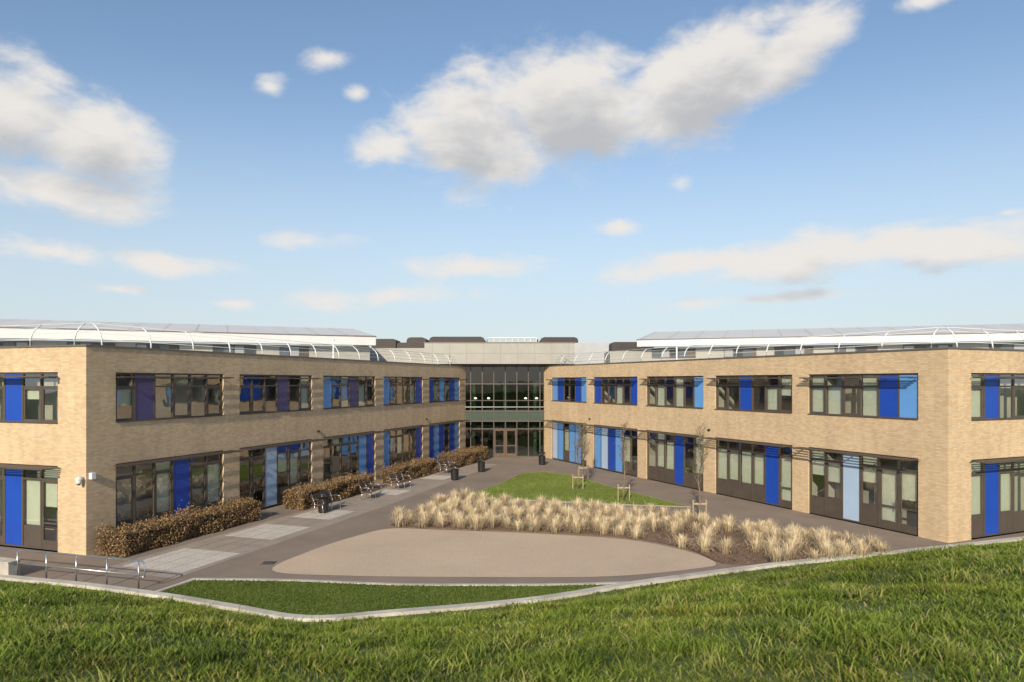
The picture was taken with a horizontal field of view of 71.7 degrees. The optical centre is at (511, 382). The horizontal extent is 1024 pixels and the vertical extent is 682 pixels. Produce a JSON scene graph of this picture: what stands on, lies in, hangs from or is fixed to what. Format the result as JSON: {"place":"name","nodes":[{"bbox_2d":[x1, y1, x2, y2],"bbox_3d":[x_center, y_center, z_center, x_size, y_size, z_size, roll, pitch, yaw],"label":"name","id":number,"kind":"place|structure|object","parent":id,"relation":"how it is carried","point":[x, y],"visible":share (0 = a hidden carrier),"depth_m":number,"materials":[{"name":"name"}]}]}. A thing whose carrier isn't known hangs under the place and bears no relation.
{"place":"outdoors","nodes":[
{"label":"outdoors","id":0,"kind":"place"},
{"bbox_2d":[87,323,461,365],"bbox_3d":[-10.811,-1.927,45.828,0.546,0.939,37.760,0,0,19],"label":"wing roof railing","id":1,"kind":"object","parent":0,"point":[193,345],"visible":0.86,"depth_m":36.41,"materials":[{"name":"silver metal"}]},
{"bbox_2d":[86,346,465,554],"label":"wing brick wall","id":2,"kind":"structure","parent":0,"point":[110,442],"depth_m":35.12,"materials":[{"name":"beige brick"}]},
{"bbox_2d":[86,344,465,366],"bbox_3d":[-10.529,-1.435,45.689,0.385,0.070,38.240,0,0,19],"label":"wing brick wall coping","id":3,"kind":"object","parent":2,"relation":"on","point":[250,354],"visible":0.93,"depth_m":35.87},
{"bbox_2d":[116,372,459,528],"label":"wing windows","id":4,"kind":"structure","parent":2,"relation":"in","point":[171,487],"depth_m":38.48,"materials":[{"name":"glass"}]},
{"bbox_2d":[113,376,469,466],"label":"wing sunshades","id":5,"kind":"object","parent":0,"point":[214,453],"visible":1,"depth_m":36.68,"materials":[{"name":"metal"}]},
{"bbox_2d":[98,463,496,578],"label":"terrace paving","id":6,"kind":"structure","parent":0,"point":[421,486],"depth_m":33.79,"materials":[{"name":"grey concrete"}]},
{"bbox_2d":[124,548,239,572],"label":"pale paving slab","id":7,"kind":"structure","parent":6,"relation":"in","point":[179,566],"depth_m":26.92,"materials":[{"name":"grey concrete"}]},
{"bbox_2d":[225,524,308,539],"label":"pale paving slab","id":8,"kind":"structure","parent":6,"relation":"in","point":[271,534],"depth_m":31.96,"materials":[{"name":"grey concrete"}]},
{"bbox_2d":[293,509,353,519],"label":"pale paving slab","id":9,"kind":"structure","parent":6,"relation":"on","point":[332,514],"depth_m":36.07,"materials":[{"name":"grey concrete"}]},
{"bbox_2d":[317,491,328,512],"bbox_3d":[-9.750,6.195,36.600,0.600,1.100,0.600,0,0,0],"label":"litter bin","id":10,"kind":"object","parent":9,"relation":"on","point":[326,503],"visible":0.99,"depth_m":36.40,"materials":[{"name":"black metal"}]},
{"bbox_2d":[310,490,340,513],"bbox_3d":[-9.746,6.257,37.191,0.802,0.988,1.800,0,0,19],"label":"park bench","id":11,"kind":"object","parent":6,"relation":"on","point":[316,498],"visible":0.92,"depth_m":36.97,"materials":[{"name":"silver metal"}]},
{"bbox_2d":[358,479,380,500],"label":"park bench","id":12,"kind":"object","parent":6,"relation":"on","point":[369,491],"visible":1,"depth_m":41.15,"materials":[{"name":"silver metal"}]},
{"bbox_2d":[388,471,411,489],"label":"park bench","id":13,"kind":"object","parent":6,"relation":"on","point":[397,478],"visible":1,"depth_m":45.10,"materials":[{"name":"silver metal"}]},
{"bbox_2d":[438,459,455,473],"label":"park bench","id":14,"kind":"object","parent":6,"relation":"on","point":[444,464],"visible":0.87,"depth_m":52.66,"materials":[{"name":"silver metal"}]},
{"bbox_2d":[450,464,458,479],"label":"litter bin","id":15,"kind":"object","parent":6,"relation":"on","point":[454,474],"visible":1,"depth_m":48.58,"materials":[{"name":"black metal"}]},
{"bbox_2d":[161,579,611,614],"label":"lawn","id":16,"kind":"structure","parent":0,"point":[292,588],"depth_m":22.28,"materials":[{"name":"green plant"}]},
{"bbox_2d":[370,489,410,494],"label":"pale paving slab","id":17,"kind":"structure","parent":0,"point":[394,492],"depth_m":43.26,"materials":[{"name":"grey concrete"}]},
{"bbox_2d":[421,475,450,479],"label":"pale paving slab","id":18,"kind":"structure","parent":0,"point":[440,477],"depth_m":50.07,"materials":[{"name":"grey concrete"}]},
{"bbox_2d":[0,457,1023,590],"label":"courtyard pavement","id":19,"kind":"structure","parent":0,"point":[249,565],"depth_m":31.37,"materials":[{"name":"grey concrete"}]},
{"bbox_2d":[0,557,20,575],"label":"concrete wall","id":20,"kind":"structure","parent":19,"relation":"on","point":[8,566],"depth_m":24.31,"materials":[{"name":"grey concrete"}]},
{"bbox_2d":[0,548,145,588],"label":"handrail","id":21,"kind":"object","parent":19,"relation":"on","point":[106,558],"visible":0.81,"depth_m":23.69,"materials":[{"name":"silver metal"}]},
{"bbox_2d":[95,493,261,557],"bbox_3d":[-14.222,6.012,31.117,1.594,1.517,8.093,0,0,19],"label":"beech hedge","id":22,"kind":"object","parent":19,"relation":"on","point":[124,541],"visible":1,"depth_m":29.87,"materials":[{"name":"brown plant"}]},
{"bbox_2d":[282,469,375,509],"bbox_3d":[-10.338,5.990,40.885,1.480,1.566,7.485,0,0,19],"label":"beech hedge","id":23,"kind":"object","parent":19,"relation":"on","point":[345,487],"visible":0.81,"depth_m":39.87,"materials":[{"name":"brown plant"}]},
{"bbox_2d":[156,578,628,591],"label":"concrete kerb","id":24,"kind":"structure","parent":19,"relation":"on","point":[348,582],"depth_m":23.39,"materials":[{"name":"grey concrete"}]},
{"bbox_2d":[379,455,438,482],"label":"beech hedge","id":25,"kind":"object","parent":19,"relation":"on","point":[415,468],"visible":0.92,"depth_m":49.41,"materials":[{"name":"brown plant"}]},
{"bbox_2d":[437,444,488,467],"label":"beech hedge","id":26,"kind":"object","parent":19,"relation":"on","point":[467,456],"visible":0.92,"depth_m":57.73,"materials":[{"name":"brown plant"}]},
{"bbox_2d":[477,457,484,471],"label":"litter bin","id":27,"kind":"object","parent":19,"relation":"on","point":[481,466],"visible":1,"depth_m":52.97,"materials":[{"name":"grey metal"}]},
{"bbox_2d":[261,468,704,564],"bbox_3d":[3.525,6.747,38.113,12.866,0.026,32.713,0,0,26],"label":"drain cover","id":28,"kind":"object","parent":19,"relation":"in","point":[268,562],"visible":0.76,"depth_m":26.45,"materials":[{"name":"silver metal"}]},
{"bbox_2d":[272,528,715,576],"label":"gravel plaza","id":29,"kind":"structure","parent":19,"relation":"on","point":[404,552],"depth_m":27.38,"materials":[{"name":"beige gravel"}]},
{"bbox_2d":[462,365,549,456],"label":"entrance curtain wall","id":30,"kind":"structure","parent":19,"relation":"on","point":[504,412],"depth_m":63.70,"materials":[{"name":"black glass"}]},
{"bbox_2d":[0,536,1023,621],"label":"concrete kerb","id":31,"kind":"structure","parent":19,"relation":"on","point":[375,614],"depth_m":22.32,"materials":[{"name":"grey concrete"}]},
{"bbox_2d":[539,451,544,464],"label":"litter bin","id":32,"kind":"object","parent":19,"relation":"on","point":[541,459],"visible":1,"depth_m":57.57,"materials":[{"name":"grey metal"}]},
{"bbox_2d":[475,472,690,506],"bbox_3d":[5.157,6.735,45.580,13.022,0.070,12.550,0,0,18],"label":"lawn edging","id":33,"kind":"object","parent":19,"relation":"on","point":[602,503],"visible":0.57,"depth_m":39.75,"materials":[{"name":"grey concrete"}]},
{"bbox_2d":[391,509,777,565],"bbox_3d":[4.721,6.737,32.414,21.897,0.065,8.113,0,0,27],"label":"bed edging","id":34,"kind":"object","parent":19,"relation":"on","point":[587,534],"visible":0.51,"depth_m":31.21,"materials":[{"name":"grey concrete"}]},
{"bbox_2d":[393,500,874,563],"bbox_3d":[4.722,6.720,32.414,21.838,0.001,8.053,0,0,27],"label":"planting bed","id":35,"kind":"object","parent":19,"relation":"on","point":[690,534],"visible":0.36,"depth_m":30.43,"materials":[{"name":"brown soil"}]},
{"bbox_2d":[388,487,899,562],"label":"ornamental grass","id":36,"kind":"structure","parent":35,"relation":"on","point":[602,521],"depth_m":32.37,"materials":[{"name":"beige plant"}]},
{"bbox_2d":[688,423,708,515],"bbox_3d":[9.195,4.355,34.887,1.160,4.830,1.144,0,0,0],"label":"young tree","id":37,"kind":"object","parent":19,"relation":"on","point":[698,477],"visible":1,"depth_m":34.87,"materials":[{"name":"brown plant"}]},
{"bbox_2d":[585,375,1023,513],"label":"wing interior","id":38,"kind":"object","parent":19,"relation":"on","point":[818,485],"visible":0.02,"depth_m":44.37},
{"bbox_2d":[0,538,1023,681],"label":"grass bank","id":39,"kind":"structure","parent":0,"point":[817,677],"depth_m":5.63,"materials":[{"name":"green plant"}]},
{"bbox_2d":[0,537,1023,681],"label":"grass tufts","id":40,"kind":"object","parent":39,"relation":"on","point":[678,645],"visible":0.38,"depth_m":6.11,"materials":[{"name":"green plant"}]},
{"bbox_2d":[0,0,1023,347],"label":"sky","id":41,"kind":"structure","parent":0,"point":[588,171],"materials":[{"name":"blue"}]},
{"bbox_2d":[474,471,684,505],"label":"courtyard lawn","id":42,"kind":"structure","parent":0,"point":[561,485],"depth_m":43.74,"materials":[{"name":"green plant"}]},
{"bbox_2d":[569,422,588,488],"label":"young tree","id":43,"kind":"object","parent":42,"relation":"on","point":[579,443],"visible":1,"depth_m":44.57,"materials":[{"name":"brown plant"}]},
{"bbox_2d":[575,423,591,478],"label":"young tree","id":44,"kind":"object","parent":42,"relation":"on","point":[583,448],"visible":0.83,"depth_m":49.48,"materials":[{"name":"brown plant"}]},
{"bbox_2d":[616,421,631,500],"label":"young tree","id":45,"kind":"object","parent":42,"relation":"on","point":[624,454],"visible":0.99,"depth_m":40.17,"materials":[{"name":"brown plant"}]},
{"bbox_2d":[544,349,947,542],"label":"wing brick wall","id":46,"kind":"structure","parent":0,"point":[923,438],"depth_m":37.08,"materials":[{"name":"beige brick"}]},
{"bbox_2d":[541,376,919,460],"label":"wing sunshades","id":47,"kind":"object","parent":46,"relation":"attached to","point":[832,451],"visible":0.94,"depth_m":38.78,"materials":[{"name":"metal"}]},
{"bbox_2d":[551,373,917,534],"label":"wing windows","id":48,"kind":"structure","parent":46,"relation":"in","point":[767,474],"depth_m":38.68,"materials":[{"name":"blue glass"}]},
{"bbox_2d":[544,347,948,366],"bbox_3d":[10.701,-1.435,46.820,0.385,0.070,37.540,0,0,-24],"label":"wing brick wall coping","id":49,"kind":"object","parent":46,"relation":"on","point":[771,355],"visible":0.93,"depth_m":37.90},
{"bbox_2d":[555,327,945,363],"bbox_3d":[10.970,-1.927,46.986,0.549,0.939,37.060,0,0,-24],"label":"wing roof railing","id":50,"kind":"object","parent":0,"point":[838,347],"visible":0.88,"depth_m":39.23,"materials":[{"name":"silver metal"}]},
{"label":"ground","id":51,"kind":"structure","parent":0,"visible":0},
{"bbox_2d":[0,346,85,554],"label":"gable brick wall","id":52,"kind":"structure","parent":51,"relation":"on","point":[61,444],"depth_m":28.01,"materials":[{"name":"beige brick"}]},
{"bbox_2d":[0,372,57,550],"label":"gable windows","id":53,"kind":"structure","parent":52,"relation":"attached to","point":[42,493],"depth_m":28.86,"materials":[{"name":"blue metal"}]},
{"bbox_2d":[0,376,58,470],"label":"gable sunshades","id":54,"kind":"object","parent":52,"relation":"attached to","point":[24,467],"visible":1,"depth_m":27.93,"materials":[{"name":"brown metal"}]},
{"bbox_2d":[0,344,85,347],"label":"gable brick wall coping","id":55,"kind":"object","parent":52,"relation":"on","point":[42,346],"visible":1,"depth_m":28.28,"materials":[{"name":"metal"}]},
{"bbox_2d":[0,323,86,345],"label":"gable roof railing","id":56,"kind":"object","parent":55,"relation":"on","point":[76,332],"visible":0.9,"depth_m":28.90,"materials":[{"name":"white metal"}]},
{"bbox_2d":[75,472,95,485],"bbox_3d":[-16.626,3.780,27.604,0.240,0.460,0.708,0,0,43],"label":"security camera","id":57,"kind":"object","parent":52,"relation":"attached to","point":[92,475],"visible":1,"depth_m":27.56,"materials":[{"name":"white paint"}]},
{"bbox_2d":[116,374,202,520],"bbox_3d":[-30.053,2.825,35.833,30.200,7.850,6.190,0,0,19],"label":"gable interior","id":58,"kind":"object","parent":52,"relation":"attached to","point":[144,481],"visible":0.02,"depth_m":32.01,"materials":[{"name":"grey"}]},
{"bbox_2d":[0,374,413,540],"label":"wing interior","id":59,"kind":"object","parent":51,"relation":"on","point":[32,408],"visible":0.17,"depth_m":43.23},
{"bbox_2d":[424,342,574,364],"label":"entrance fascia","id":60,"kind":"structure","parent":51,"relation":"on","point":[506,353],"depth_m":62.30,"materials":[{"name":"metal"}]},
{"bbox_2d":[434,378,574,452],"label":"windows","id":61,"kind":"structure","parent":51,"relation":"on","point":[572,392],"depth_m":64.72,"materials":[{"name":"glass"}]},
{"bbox_2d":[370,337,641,363],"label":"roof plant","id":62,"kind":"object","parent":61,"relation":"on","point":[415,345],"visible":0.53,"depth_m":67.00,"materials":[{"name":"metal"}]},
{"bbox_2d":[948,349,1023,542],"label":"gable brick wall","id":63,"kind":"structure","parent":51,"relation":"on","point":[969,440],"depth_m":30.24,"materials":[{"name":"beige brick"}]},
{"bbox_2d":[828,375,917,525],"bbox_3d":[30.920,2.825,39.160,30.200,7.850,6.190,0,0,-24],"label":"gable interior","id":64,"kind":"object","parent":63,"relation":"attached to","point":[870,488],"visible":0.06,"depth_m":34.42,"materials":[{"name":"beige"}]},
{"bbox_2d":[949,347,1023,350],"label":"gable brick wall coping","id":65,"kind":"object","parent":63,"relation":"on","point":[986,349],"visible":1,"depth_m":30.67,"materials":[{"name":"metal"}]},
{"bbox_2d":[943,327,1023,347],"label":"gable roof railing","id":66,"kind":"object","parent":65,"relation":"on","point":[990,337],"visible":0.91,"depth_m":31.34,"materials":[{"name":"white metal"}]},
{"bbox_2d":[970,376,1023,463],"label":"gable sunshades","id":67,"kind":"object","parent":63,"relation":"attached to","point":[992,461],"visible":1,"depth_m":30.32,"materials":[{"name":"brown metal"}]},
{"bbox_2d":[971,373,1023,537],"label":"gable windows","id":68,"kind":"structure","parent":63,"relation":"attached to","point":[999,514],"depth_m":31.05,"materials":[{"name":"blue metal"}]},
{"label":"flat roofs","id":69,"kind":"object","parent":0,"visible":0},
{"bbox_2d":[0,319,376,359],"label":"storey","id":70,"kind":"object","parent":69,"relation":"on","point":[358,339],"visible":0.58,"depth_m":53.69,"materials":[{"name":"metal"}]},
{"bbox_2d":[332,338,677,359],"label":"roof vent pipes","id":71,"kind":"object","parent":69,"relation":"on","point":[333,340],"visible":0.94,"depth_m":51.97,"materials":[{"name":"white metal"}]},
{"bbox_2d":[636,324,1023,360],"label":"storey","id":72,"kind":"object","parent":69,"relation":"on","point":[668,340],"visible":0.66,"depth_m":56.20,"materials":[{"name":"metal"}]}
]}

